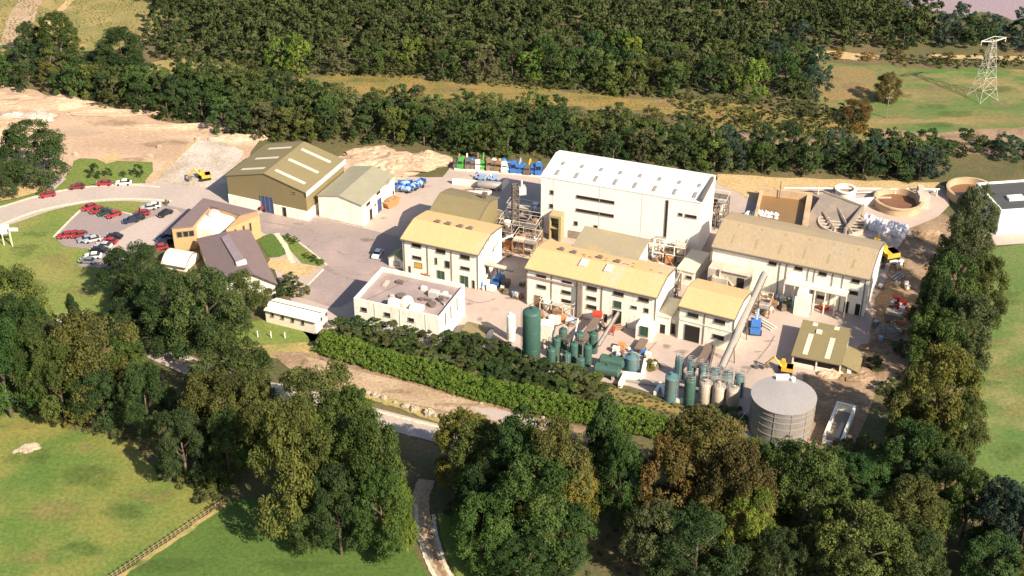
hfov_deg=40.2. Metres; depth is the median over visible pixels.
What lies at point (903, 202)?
settling tank
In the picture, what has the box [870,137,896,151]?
broadleaf tree
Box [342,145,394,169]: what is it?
earth mound
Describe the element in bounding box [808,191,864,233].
slurry bunker
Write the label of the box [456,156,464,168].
quarry machine
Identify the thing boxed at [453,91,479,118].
broadleaf tree
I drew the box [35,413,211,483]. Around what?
undergrowth
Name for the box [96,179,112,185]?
parked car
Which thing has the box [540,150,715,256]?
process hall
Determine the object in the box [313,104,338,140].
broadleaf tree
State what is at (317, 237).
paving seam
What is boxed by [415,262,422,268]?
window
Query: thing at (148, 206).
parked car
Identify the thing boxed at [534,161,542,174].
quarry machine
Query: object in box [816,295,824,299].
window
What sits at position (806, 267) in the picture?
factory building
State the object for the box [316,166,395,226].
store building
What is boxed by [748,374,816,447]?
steel tank
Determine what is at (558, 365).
shrub
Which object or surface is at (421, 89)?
broadleaf tree
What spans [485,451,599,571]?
broadleaf tree
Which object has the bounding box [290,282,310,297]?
shrub
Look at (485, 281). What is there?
crate
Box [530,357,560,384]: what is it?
shrub
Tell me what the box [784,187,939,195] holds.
rail barrier
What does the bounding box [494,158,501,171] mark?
quarry machine
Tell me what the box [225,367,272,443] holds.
broadleaf tree
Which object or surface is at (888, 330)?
rubble bank
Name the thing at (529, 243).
pipe rack
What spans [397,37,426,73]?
broadleaf tree
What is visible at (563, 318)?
crate
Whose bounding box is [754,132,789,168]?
broadleaf tree
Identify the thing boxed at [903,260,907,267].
pallet stack
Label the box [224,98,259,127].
broadleaf tree
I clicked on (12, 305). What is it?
broadleaf tree
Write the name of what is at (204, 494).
bush
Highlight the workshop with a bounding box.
[676,278,752,349]
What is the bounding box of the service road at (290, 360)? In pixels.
[270,352,588,442]
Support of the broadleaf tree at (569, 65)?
on the ground at (418, 456)
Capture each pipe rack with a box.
[499,207,543,243]
[506,197,540,226]
[511,227,541,256]
[539,294,574,315]
[651,232,688,263]
[673,269,681,297]
[712,189,729,229]
[751,289,773,318]
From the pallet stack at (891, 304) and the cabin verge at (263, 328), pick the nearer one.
the cabin verge at (263, 328)
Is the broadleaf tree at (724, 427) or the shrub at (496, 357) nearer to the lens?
the broadleaf tree at (724, 427)
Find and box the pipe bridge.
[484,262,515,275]
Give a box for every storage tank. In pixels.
[521,306,540,367]
[536,227,542,242]
[546,346,555,369]
[551,335,560,361]
[559,326,568,352]
[562,350,570,369]
[568,340,577,367]
[575,330,583,355]
[576,354,584,373]
[582,342,591,366]
[589,330,598,354]
[625,352,639,372]
[664,371,679,402]
[674,352,684,379]
[683,371,695,407]
[686,355,695,377]
[697,359,708,387]
[697,373,713,408]
[709,362,722,382]
[711,376,725,409]
[721,366,733,394]
[725,379,740,415]
[734,368,745,397]
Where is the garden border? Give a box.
[281,235,323,265]
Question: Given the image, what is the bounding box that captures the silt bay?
[754,181,812,226]
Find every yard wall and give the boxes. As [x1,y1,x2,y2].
[454,168,540,177]
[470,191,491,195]
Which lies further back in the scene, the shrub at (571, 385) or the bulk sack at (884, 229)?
the bulk sack at (884, 229)
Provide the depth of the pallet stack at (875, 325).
316.78 m
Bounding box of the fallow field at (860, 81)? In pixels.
[802,66,877,100]
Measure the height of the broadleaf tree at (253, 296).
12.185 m
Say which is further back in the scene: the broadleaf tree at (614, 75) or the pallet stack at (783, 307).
the broadleaf tree at (614, 75)
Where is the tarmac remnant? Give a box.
[473,407,546,425]
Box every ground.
[0,0,1023,575]
[0,180,50,200]
[802,213,955,452]
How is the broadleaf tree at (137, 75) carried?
on the ground at (418, 456)
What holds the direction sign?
on the front lawn at (44, 254)
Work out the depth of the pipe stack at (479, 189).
373.11 m
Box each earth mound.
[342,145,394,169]
[350,151,435,182]
[411,150,454,167]
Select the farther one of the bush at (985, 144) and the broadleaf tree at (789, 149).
the bush at (985, 144)
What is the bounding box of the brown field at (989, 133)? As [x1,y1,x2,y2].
[877,127,1023,142]
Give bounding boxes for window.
[176,231,182,237]
[183,231,188,236]
[188,230,194,236]
[384,312,390,317]
[407,317,414,322]
[411,243,421,248]
[412,255,421,260]
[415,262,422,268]
[435,248,445,254]
[444,260,449,268]
[460,254,469,260]
[460,266,469,270]
[536,284,546,289]
[561,298,571,304]
[562,290,570,295]
[575,208,613,217]
[576,195,614,204]
[586,286,597,291]
[586,304,596,309]
[587,295,596,301]
[613,291,623,296]
[613,300,621,309]
[638,297,648,302]
[663,200,668,236]
[685,214,696,218]
[687,312,698,318]
[712,334,723,340]
[713,318,725,324]
[736,277,743,288]
[768,261,776,266]
[794,266,802,271]
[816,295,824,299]
[818,271,826,276]
[849,290,857,295]
[851,279,859,283]
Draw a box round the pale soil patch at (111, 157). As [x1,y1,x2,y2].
[101,153,118,161]
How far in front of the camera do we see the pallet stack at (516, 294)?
327.31 m
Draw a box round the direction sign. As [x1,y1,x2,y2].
[8,228,17,245]
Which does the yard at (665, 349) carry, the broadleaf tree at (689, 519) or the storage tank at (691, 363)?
the storage tank at (691, 363)
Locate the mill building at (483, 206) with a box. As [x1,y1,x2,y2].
[429,188,499,223]
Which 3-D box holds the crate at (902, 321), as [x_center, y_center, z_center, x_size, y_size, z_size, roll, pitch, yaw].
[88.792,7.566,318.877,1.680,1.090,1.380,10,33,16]
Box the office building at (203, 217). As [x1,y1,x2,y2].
[171,198,260,249]
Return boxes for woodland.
[140,0,944,85]
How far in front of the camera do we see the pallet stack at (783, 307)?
322.95 m
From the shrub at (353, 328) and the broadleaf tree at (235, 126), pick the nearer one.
the shrub at (353, 328)
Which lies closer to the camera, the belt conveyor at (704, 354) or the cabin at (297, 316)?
the belt conveyor at (704, 354)
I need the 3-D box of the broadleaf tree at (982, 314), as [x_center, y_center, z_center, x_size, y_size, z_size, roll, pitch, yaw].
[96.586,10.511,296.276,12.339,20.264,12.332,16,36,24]
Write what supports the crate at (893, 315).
on the disturbed ground at (916, 254)
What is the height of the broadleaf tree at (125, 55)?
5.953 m
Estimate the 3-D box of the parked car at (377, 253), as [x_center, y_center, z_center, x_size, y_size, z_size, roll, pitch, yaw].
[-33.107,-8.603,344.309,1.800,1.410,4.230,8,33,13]
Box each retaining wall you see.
[618,358,646,387]
[653,381,682,403]
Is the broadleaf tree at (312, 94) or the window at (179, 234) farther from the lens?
the broadleaf tree at (312, 94)
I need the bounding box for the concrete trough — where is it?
[822,401,855,446]
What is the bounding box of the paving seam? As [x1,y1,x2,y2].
[260,220,318,247]
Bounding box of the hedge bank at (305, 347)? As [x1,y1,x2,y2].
[240,341,319,357]
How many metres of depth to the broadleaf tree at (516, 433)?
252.12 m
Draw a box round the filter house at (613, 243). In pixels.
[572,226,649,260]
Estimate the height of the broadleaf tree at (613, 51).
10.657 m
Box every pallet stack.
[503,288,508,294]
[514,291,518,299]
[519,279,524,286]
[619,350,624,357]
[780,304,786,311]
[872,322,877,329]
[877,283,883,289]
[889,300,894,307]
[894,281,900,288]
[895,264,900,270]
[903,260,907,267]
[904,284,909,290]
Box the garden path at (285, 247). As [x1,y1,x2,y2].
[274,233,295,263]
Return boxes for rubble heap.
[19,442,40,450]
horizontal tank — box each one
[477,180,501,191]
[594,362,620,380]
[599,353,624,368]
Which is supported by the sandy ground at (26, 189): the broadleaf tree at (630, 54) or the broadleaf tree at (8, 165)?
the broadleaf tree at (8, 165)
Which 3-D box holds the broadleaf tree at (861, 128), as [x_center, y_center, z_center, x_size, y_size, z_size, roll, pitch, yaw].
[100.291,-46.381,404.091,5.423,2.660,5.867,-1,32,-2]
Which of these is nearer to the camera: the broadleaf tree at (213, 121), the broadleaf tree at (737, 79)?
the broadleaf tree at (213, 121)
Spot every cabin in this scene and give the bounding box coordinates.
[263,298,327,333]
[540,319,554,348]
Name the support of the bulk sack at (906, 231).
on the ground at (418, 456)
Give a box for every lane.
[411,479,453,575]
[928,54,1023,60]
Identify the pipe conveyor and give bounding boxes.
[596,311,619,346]
[718,271,767,369]
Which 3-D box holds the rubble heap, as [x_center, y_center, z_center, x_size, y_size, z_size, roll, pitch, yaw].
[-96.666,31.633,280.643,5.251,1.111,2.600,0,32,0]
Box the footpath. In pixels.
[44,177,66,191]
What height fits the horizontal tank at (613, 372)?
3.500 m
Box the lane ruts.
[423,525,446,575]
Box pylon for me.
[967,36,1005,103]
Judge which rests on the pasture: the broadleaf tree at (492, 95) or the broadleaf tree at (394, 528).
the broadleaf tree at (394, 528)
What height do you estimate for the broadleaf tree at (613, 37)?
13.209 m
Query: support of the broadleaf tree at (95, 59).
on the ground at (418, 456)
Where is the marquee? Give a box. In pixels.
[160,248,199,271]
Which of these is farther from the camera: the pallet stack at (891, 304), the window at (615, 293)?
the pallet stack at (891, 304)
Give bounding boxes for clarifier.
[818,207,865,235]
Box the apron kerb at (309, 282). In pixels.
[294,269,323,295]
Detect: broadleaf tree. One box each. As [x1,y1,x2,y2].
[0,44,12,66]
[0,54,13,85]
[0,118,71,193]
[0,148,21,198]
[0,263,58,355]
[0,289,50,363]
[0,317,42,418]
[6,325,68,408]
[9,39,40,74]
[9,58,38,91]
[13,20,41,58]
[24,337,85,422]
[32,318,62,352]
[34,45,67,74]
[35,61,62,86]
[36,10,80,59]
[46,69,72,94]
[47,306,139,424]
[60,64,88,98]
[63,46,90,64]
[63,55,87,79]
[66,64,95,99]
[67,341,98,379]
[69,363,125,432]
[80,63,105,89]
[84,56,111,84]
[88,51,109,64]
[88,70,117,99]
[92,239,165,301]
[94,26,146,70]
[97,334,151,407]
[98,75,124,104]
[99,296,155,341]
[102,64,129,93]
[114,48,141,65]
[116,359,178,441]
[118,71,150,101]
[124,64,155,93]
[125,83,156,111]
[125,264,196,351]
[129,63,158,88]
[132,316,173,358]
[146,68,172,92]
[149,89,179,119]
[151,298,222,360]
[152,68,182,101]
[152,408,214,483]
[156,74,192,110]
[163,265,253,354]
[169,58,191,81]
[169,88,197,119]
[171,80,206,110]
[176,65,203,92]
[176,367,259,460]
[177,378,222,419]
[178,334,281,430]
[181,87,213,122]
[185,65,220,97]
[190,74,219,96]
[197,82,233,110]
[202,404,251,490]
[203,67,228,92]
[205,96,238,122]
[205,102,238,133]
[211,73,234,97]
[213,63,240,87]
[217,268,272,323]
[220,85,253,117]
[222,60,244,92]
[223,107,253,133]
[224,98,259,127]
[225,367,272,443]
[226,72,250,102]
[239,98,272,127]
[240,68,262,98]
[243,80,271,103]
[246,100,280,139]
[246,390,341,551]
[248,67,273,94]
[252,83,280,119]
[261,94,296,127]
[262,36,294,69]
[264,66,295,94]
[266,106,300,141]
[267,71,299,99]
[276,90,307,116]
[278,359,359,463]
[279,485,338,557]
[281,31,317,76]
[286,94,313,125]
[290,117,322,141]
[291,77,322,110]
[294,408,380,527]
[295,107,330,135]
[296,78,323,105]
[299,91,330,119]
[308,461,368,555]
[313,93,348,129]
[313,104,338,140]
[314,36,347,73]
[314,87,350,125]
[315,81,346,105]
[316,386,381,469]
[332,83,358,116]
[332,107,363,141]
[332,402,406,542]
[339,96,369,123]
[348,115,383,144]
[351,462,414,564]
[353,43,386,72]
[356,97,384,124]
[357,91,385,114]
[362,87,389,113]
[374,108,401,137]
[375,40,406,73]
[379,99,409,129]
[380,106,409,141]
[381,476,418,552]
[382,84,415,114]
[395,101,417,127]
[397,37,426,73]
[397,96,426,120]
[398,103,427,138]
[407,84,432,114]
[407,114,441,145]
[412,101,446,136]
[417,38,450,70]
[421,93,450,118]
[424,48,458,79]
[425,104,453,138]
[433,406,498,490]
[435,97,462,129]
[440,112,475,153]
[448,419,513,491]
[449,40,483,74]
[449,491,514,575]
[450,461,507,542]
[452,113,478,136]
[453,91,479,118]
[454,99,490,129]
[455,121,493,153]
[463,98,496,129]
[467,42,502,83]
[469,123,507,157]
[475,107,510,140]
[476,91,507,118]
[484,528,567,575]
[485,410,556,511]
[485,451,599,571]
[489,115,528,159]
[490,101,518,130]
[497,38,531,63]
[497,41,524,76]
[497,98,524,119]
[498,119,531,147]
[511,103,546,138]
[512,122,552,153]
[513,506,558,565]
[516,49,550,81]
[516,106,535,131]
[516,413,602,535]
[518,89,547,124]
[528,107,564,142]
[532,34,557,70]
[532,500,598,575]
[533,42,565,83]
[533,124,565,153]
[534,94,568,122]
[540,106,568,131]
[550,460,599,537]
[552,119,581,151]
[554,38,577,71]
[554,129,589,153]
[555,57,586,89]
[555,112,580,140]
[564,106,584,130]
[565,47,593,78]
[570,113,603,142]
[578,30,612,70]
[581,116,616,150]
[583,46,614,85]
[583,109,612,134]
[594,429,644,530]
[597,61,632,95]
[598,46,631,84]
[598,130,629,160]
[603,101,630,132]
[605,28,633,69]
[611,110,640,147]
[613,125,646,154]
[618,497,684,575]
[619,59,649,95]
[619,112,644,139]
[620,35,646,72]
[621,49,651,83]
[627,126,661,163]
[633,119,655,142]
[634,431,707,533]
[636,56,668,86]
[638,122,669,158]
[639,105,667,134]
[644,40,673,77]
[644,500,751,575]
[647,132,683,167]
[650,124,685,149]
[651,403,755,552]
[657,60,691,96]
[663,48,698,86]
[666,42,692,71]
[666,132,696,160]
[668,132,700,170]
[671,115,695,144]
[681,123,714,158]
[690,127,730,168]
[691,56,729,91]
[692,47,714,81]
[694,137,733,173]
[697,438,780,550]
[699,37,729,68]
[704,124,744,158]
[715,48,748,85]
[716,40,746,74]
[716,138,746,170]
[720,480,780,570]
[721,64,749,94]
[732,136,760,164]
[734,436,775,481]
[737,43,771,78]
[739,109,755,124]
[742,57,771,101]
[742,526,810,575]
[745,141,780,172]
[749,120,774,151]
[750,435,824,526]
[753,49,776,84]
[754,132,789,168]
[755,38,787,75]
[764,31,794,63]
[769,50,800,87]
[771,141,802,171]
[773,437,857,544]
[774,121,805,160]
[777,70,812,99]
[781,117,803,128]
[782,40,812,66]
[787,20,814,52]
[792,48,818,74]
[794,144,824,175]
[796,63,834,99]
[797,123,826,164]
[798,104,818,117]
[799,498,917,575]
[801,522,865,575]
[802,47,832,85]
[819,446,861,488]
[820,127,850,166]
[820,139,853,173]
[820,450,899,515]
[830,47,843,58]
[839,136,865,166]
[841,98,872,122]
[849,121,868,132]
[849,142,878,178]
[855,128,891,168]
[858,136,891,173]
[860,52,874,60]
[863,472,951,561]
[869,416,950,494]
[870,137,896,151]
[873,70,903,102]
[873,519,951,575]
[876,148,916,183]
[878,127,913,172]
[882,361,946,455]
[886,49,906,59]
[888,342,984,451]
[889,23,916,49]
[890,131,929,170]
[894,131,921,150]
[902,144,938,179]
[903,306,970,384]
[903,431,963,493]
[906,275,957,357]
[908,128,944,165]
[912,449,975,526]
[917,148,951,177]
[918,251,981,359]
[923,219,990,306]
[924,136,956,163]
[932,292,1000,373]
[933,10,963,46]
[939,390,991,468]
[939,462,998,544]
[942,51,956,62]
[945,1,977,37]
[946,181,1001,269]
[947,127,986,157]
[954,15,998,45]
[955,528,1023,575]
[957,252,1009,336]
[968,474,1023,566]
[975,11,1010,43]
[988,131,1023,162]
[990,482,1023,561]
[995,544,1023,575]
[1006,6,1023,40]
[1009,21,1023,48]
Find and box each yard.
[224,156,948,435]
[970,229,1023,244]
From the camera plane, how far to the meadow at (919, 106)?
422.11 m
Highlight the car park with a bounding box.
[55,204,189,267]
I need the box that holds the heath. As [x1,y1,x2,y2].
[0,0,169,57]
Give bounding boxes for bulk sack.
[862,213,868,219]
[870,222,875,230]
[876,224,882,233]
[882,226,887,233]
[890,229,895,235]
[895,229,901,237]
[899,232,905,238]
[903,228,909,234]
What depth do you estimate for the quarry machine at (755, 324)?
314.25 m
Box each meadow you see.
[0,412,226,575]
[799,62,1023,139]
[954,244,1023,487]
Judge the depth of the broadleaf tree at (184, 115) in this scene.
409.89 m
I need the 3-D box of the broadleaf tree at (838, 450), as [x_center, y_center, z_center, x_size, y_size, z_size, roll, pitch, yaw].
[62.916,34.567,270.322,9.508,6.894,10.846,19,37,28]
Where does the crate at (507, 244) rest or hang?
on the yard at (665, 349)
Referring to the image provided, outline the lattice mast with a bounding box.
[511,180,525,233]
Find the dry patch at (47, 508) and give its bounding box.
[40,505,51,511]
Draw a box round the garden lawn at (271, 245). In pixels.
[258,233,285,257]
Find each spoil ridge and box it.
[0,92,93,113]
[0,110,57,121]
[0,117,46,137]
[36,93,81,110]
[68,109,190,116]
[106,122,270,130]
[202,133,268,141]
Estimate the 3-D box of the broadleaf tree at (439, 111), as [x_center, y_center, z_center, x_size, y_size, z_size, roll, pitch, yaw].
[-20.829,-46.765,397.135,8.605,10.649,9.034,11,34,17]
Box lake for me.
[892,0,1023,20]
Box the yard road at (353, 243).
[259,212,403,306]
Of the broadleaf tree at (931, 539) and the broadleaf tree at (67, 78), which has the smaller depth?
the broadleaf tree at (931, 539)
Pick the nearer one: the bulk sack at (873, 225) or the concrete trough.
the concrete trough
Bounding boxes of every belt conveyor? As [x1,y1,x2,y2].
[578,310,602,341]
[633,338,648,350]
[693,344,712,371]
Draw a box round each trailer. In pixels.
[395,184,406,191]
[397,179,412,184]
[400,185,413,193]
[406,182,420,190]
[414,177,426,188]
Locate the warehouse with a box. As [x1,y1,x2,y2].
[225,141,345,220]
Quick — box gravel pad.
[154,140,243,188]
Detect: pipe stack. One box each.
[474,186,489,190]
[604,323,623,330]
[761,319,776,330]
[875,336,894,342]
[889,271,904,281]
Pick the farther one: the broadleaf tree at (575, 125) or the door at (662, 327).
the broadleaf tree at (575, 125)
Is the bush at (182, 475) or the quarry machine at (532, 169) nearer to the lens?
the bush at (182, 475)
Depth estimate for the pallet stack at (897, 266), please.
338.64 m
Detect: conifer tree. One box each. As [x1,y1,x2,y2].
[62,293,92,338]
[580,391,629,527]
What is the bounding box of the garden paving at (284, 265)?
[268,258,319,275]
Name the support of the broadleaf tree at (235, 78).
on the ground at (418, 456)
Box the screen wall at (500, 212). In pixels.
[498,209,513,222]
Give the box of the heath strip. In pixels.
[295,74,745,115]
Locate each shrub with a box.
[88,162,99,178]
[102,168,111,174]
[131,164,143,176]
[273,283,290,298]
[280,271,300,292]
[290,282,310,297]
[291,236,299,243]
[309,254,317,261]
[328,315,352,333]
[338,324,364,345]
[340,329,363,348]
[345,315,373,337]
[358,317,389,341]
[363,334,384,348]
[364,330,393,349]
[377,319,407,342]
[390,336,414,355]
[390,337,422,353]
[394,325,425,346]
[404,341,437,362]
[413,329,442,348]
[423,353,458,374]
[431,329,455,354]
[440,338,468,362]
[442,330,476,354]
[448,354,476,371]
[454,332,489,358]
[454,358,484,376]
[463,349,486,367]
[470,338,508,360]
[477,354,508,375]
[480,361,506,379]
[486,364,521,386]
[492,341,521,368]
[508,350,542,378]
[512,363,539,385]
[524,372,561,391]
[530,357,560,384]
[542,361,578,387]
[550,379,582,400]
[561,363,593,388]
[575,382,604,401]
[579,371,609,393]
[646,358,660,371]
[690,402,726,416]
[718,404,748,424]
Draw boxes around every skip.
[382,195,400,208]
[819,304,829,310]
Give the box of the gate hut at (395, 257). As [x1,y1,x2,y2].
[387,247,403,268]
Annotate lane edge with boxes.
[414,504,436,575]
[432,514,452,575]
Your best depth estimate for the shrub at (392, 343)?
309.04 m
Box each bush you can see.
[14,399,35,417]
[28,397,40,416]
[49,416,67,426]
[62,409,87,427]
[110,427,132,445]
[155,462,178,481]
[175,469,195,489]
[193,489,222,511]
[194,473,224,492]
[443,501,459,515]
[514,404,534,417]
[831,438,861,453]
[855,434,874,448]
[866,355,884,371]
[875,376,900,394]
[892,338,909,356]
[976,134,989,146]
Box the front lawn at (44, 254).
[0,201,148,318]
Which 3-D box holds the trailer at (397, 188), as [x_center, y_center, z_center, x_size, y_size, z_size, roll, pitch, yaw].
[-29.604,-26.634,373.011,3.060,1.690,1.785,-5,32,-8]
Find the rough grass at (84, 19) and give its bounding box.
[0,0,163,52]
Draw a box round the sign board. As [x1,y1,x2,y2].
[0,224,10,244]
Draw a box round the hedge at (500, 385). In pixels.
[312,328,728,449]
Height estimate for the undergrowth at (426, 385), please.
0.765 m
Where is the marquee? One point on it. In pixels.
(180, 260)
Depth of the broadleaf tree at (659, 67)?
427.51 m
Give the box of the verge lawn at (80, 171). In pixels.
[0,158,152,205]
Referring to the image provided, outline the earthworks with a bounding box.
[0,85,258,183]
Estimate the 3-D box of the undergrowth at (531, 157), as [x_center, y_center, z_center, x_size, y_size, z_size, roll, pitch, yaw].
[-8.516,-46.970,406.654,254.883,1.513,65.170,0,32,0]
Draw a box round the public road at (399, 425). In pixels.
[57,312,503,463]
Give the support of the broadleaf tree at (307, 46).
on the ground at (418, 456)
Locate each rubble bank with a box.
[816,367,843,378]
[839,367,875,383]
[857,341,906,352]
[873,324,899,336]
[891,228,944,239]
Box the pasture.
[119,496,429,575]
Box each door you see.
[260,195,273,213]
[282,207,286,216]
[369,208,372,220]
[377,197,381,212]
[437,270,444,279]
[460,275,468,287]
[534,295,542,307]
[543,339,546,348]
[604,314,607,322]
[613,310,621,325]
[639,325,648,337]
[660,324,664,333]
[671,323,675,333]
[683,324,699,343]
[843,301,848,313]
[854,303,860,315]
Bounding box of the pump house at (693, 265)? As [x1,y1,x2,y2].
[676,249,709,284]
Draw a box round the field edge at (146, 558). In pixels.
[118,502,227,575]
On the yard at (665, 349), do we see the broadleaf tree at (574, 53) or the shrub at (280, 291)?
the shrub at (280, 291)
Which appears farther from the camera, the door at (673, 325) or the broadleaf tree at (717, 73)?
the broadleaf tree at (717, 73)
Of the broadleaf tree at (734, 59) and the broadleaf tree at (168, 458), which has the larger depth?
the broadleaf tree at (734, 59)
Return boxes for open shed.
[791,319,863,374]
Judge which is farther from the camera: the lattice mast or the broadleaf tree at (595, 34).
the broadleaf tree at (595, 34)
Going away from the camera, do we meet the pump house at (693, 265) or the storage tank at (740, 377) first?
the storage tank at (740, 377)
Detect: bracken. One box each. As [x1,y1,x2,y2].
[326,76,752,116]
[700,105,859,132]
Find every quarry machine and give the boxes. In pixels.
[452,153,460,167]
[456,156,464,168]
[464,153,470,168]
[470,157,474,168]
[474,152,480,169]
[475,171,486,179]
[479,153,485,169]
[485,156,491,170]
[487,171,498,180]
[489,158,496,170]
[491,269,504,286]
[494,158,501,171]
[500,158,507,172]
[509,160,516,172]
[515,158,521,173]
[520,163,525,173]
[522,158,531,174]
[530,163,535,174]
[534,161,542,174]
[749,308,761,335]
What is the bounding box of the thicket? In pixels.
[130,42,1023,139]
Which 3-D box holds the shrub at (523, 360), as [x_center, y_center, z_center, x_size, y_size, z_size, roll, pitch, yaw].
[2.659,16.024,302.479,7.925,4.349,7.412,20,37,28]
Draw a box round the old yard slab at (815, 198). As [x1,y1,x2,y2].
[804,190,820,211]
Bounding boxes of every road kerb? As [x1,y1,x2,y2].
[0,184,159,206]
[0,198,171,224]
[166,352,439,427]
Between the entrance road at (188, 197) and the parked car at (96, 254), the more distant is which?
the entrance road at (188, 197)
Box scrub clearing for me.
[147,56,249,86]
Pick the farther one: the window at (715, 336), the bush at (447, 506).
the window at (715, 336)
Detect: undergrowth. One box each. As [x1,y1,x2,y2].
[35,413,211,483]
[87,84,920,177]
[151,52,807,105]
[284,90,749,129]
[319,354,558,417]
[327,335,703,420]
[451,443,1003,575]
[877,351,957,471]
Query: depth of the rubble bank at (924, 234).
352.65 m
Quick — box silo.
[506,312,514,340]
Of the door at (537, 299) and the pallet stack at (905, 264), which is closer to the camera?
the door at (537, 299)
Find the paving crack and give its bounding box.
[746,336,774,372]
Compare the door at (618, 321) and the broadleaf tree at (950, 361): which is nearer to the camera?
the broadleaf tree at (950, 361)
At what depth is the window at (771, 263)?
324.31 m
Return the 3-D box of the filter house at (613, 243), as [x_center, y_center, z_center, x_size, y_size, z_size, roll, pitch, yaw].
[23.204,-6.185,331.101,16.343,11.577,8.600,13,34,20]
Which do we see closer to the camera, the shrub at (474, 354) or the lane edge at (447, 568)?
the lane edge at (447, 568)
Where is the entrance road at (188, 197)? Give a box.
[0,183,262,224]
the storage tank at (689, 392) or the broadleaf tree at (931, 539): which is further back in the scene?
the storage tank at (689, 392)
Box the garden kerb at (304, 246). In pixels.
[293,237,326,264]
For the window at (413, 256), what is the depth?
333.87 m
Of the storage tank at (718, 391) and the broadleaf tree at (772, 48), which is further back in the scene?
the broadleaf tree at (772, 48)
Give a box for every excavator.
[188,168,211,181]
[764,356,793,375]
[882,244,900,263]
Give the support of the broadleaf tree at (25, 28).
on the ground at (418, 456)
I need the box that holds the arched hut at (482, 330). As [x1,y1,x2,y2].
[461,322,493,346]
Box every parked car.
[39,190,55,198]
[57,230,69,239]
[64,229,77,238]
[68,182,84,189]
[71,229,88,238]
[77,234,91,242]
[78,256,96,264]
[80,202,97,211]
[84,234,101,243]
[84,251,101,258]
[88,205,104,214]
[90,245,107,253]
[95,241,112,247]
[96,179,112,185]
[96,207,112,216]
[100,237,118,244]
[105,209,122,218]
[105,232,123,238]
[115,178,131,185]
[122,215,139,223]
[132,213,144,219]
[134,208,149,215]
[140,203,156,209]
[150,201,160,207]
[154,232,171,241]
[154,242,168,251]
[156,237,173,243]
[157,208,173,217]
[371,248,383,258]
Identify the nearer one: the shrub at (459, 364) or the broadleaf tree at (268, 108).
the shrub at (459, 364)
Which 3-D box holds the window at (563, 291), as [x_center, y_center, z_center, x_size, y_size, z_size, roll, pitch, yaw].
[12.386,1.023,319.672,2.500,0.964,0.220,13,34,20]
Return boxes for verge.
[234,320,318,345]
[339,384,451,422]
[437,514,490,575]
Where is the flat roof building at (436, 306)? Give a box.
[354,267,464,344]
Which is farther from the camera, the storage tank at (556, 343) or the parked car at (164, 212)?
the parked car at (164, 212)
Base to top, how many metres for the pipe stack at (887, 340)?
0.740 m
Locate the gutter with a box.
[323,265,358,283]
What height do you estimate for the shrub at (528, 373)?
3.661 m
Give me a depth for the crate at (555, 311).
321.15 m
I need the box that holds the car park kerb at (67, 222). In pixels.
[53,209,80,236]
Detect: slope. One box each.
[303,329,748,439]
[563,377,687,414]
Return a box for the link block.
[670,312,678,333]
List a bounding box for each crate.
[482,279,489,286]
[486,284,494,291]
[500,277,510,287]
[503,240,514,249]
[515,244,525,252]
[549,314,560,325]
[552,307,563,314]
[557,314,565,321]
[565,317,573,324]
[612,345,619,352]
[617,341,625,350]
[665,255,673,263]
[769,299,777,307]
[884,307,902,322]
[890,260,898,264]
[893,295,900,303]
[898,317,905,324]
[899,305,904,313]
[901,298,907,305]
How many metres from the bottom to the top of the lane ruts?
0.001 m
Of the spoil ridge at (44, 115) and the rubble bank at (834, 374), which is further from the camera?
the spoil ridge at (44, 115)
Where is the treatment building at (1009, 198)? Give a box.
[976,180,1023,234]
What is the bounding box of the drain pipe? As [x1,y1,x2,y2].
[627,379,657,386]
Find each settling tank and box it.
[835,183,856,198]
[874,184,930,216]
[946,177,987,203]
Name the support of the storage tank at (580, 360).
on the yard at (665, 349)
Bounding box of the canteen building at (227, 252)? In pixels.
[196,229,277,295]
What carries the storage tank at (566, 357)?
on the yard at (665, 349)
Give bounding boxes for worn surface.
[304,356,548,427]
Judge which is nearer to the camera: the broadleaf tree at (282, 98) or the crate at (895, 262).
the crate at (895, 262)
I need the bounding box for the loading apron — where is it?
[296,271,355,306]
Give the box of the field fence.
[107,497,225,575]
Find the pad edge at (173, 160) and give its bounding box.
[145,140,195,182]
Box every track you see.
[0,40,65,52]
[1,0,41,40]
[802,51,879,59]
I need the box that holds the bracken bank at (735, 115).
[688,103,872,133]
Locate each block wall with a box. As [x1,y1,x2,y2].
[452,178,508,189]
[849,197,874,205]
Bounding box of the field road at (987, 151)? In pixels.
[705,129,1023,154]
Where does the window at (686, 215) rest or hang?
in the process hall
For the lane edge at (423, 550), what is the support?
on the lane at (422, 490)
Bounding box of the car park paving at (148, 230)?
[105,209,180,265]
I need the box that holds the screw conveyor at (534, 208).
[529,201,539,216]
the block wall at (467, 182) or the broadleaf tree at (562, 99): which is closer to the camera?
the block wall at (467, 182)
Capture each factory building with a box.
[400,210,503,288]
[524,239,680,342]
[707,212,885,318]
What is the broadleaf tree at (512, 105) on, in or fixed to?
on the ground at (418, 456)
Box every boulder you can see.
[371,391,379,397]
[380,395,386,399]
[400,403,410,408]
[409,405,419,411]
[422,408,435,416]
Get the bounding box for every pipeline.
[495,234,512,250]
[661,249,672,265]
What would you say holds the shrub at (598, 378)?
on the ground at (418, 456)
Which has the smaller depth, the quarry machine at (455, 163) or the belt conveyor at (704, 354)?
the belt conveyor at (704, 354)
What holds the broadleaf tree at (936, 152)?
on the ground at (418, 456)
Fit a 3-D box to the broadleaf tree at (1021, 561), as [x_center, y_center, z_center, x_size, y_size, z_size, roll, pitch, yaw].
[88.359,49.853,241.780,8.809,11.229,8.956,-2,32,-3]
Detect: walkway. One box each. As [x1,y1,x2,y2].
[559,333,586,354]
[702,369,732,400]
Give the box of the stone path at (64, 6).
[46,0,72,27]
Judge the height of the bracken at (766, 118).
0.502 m

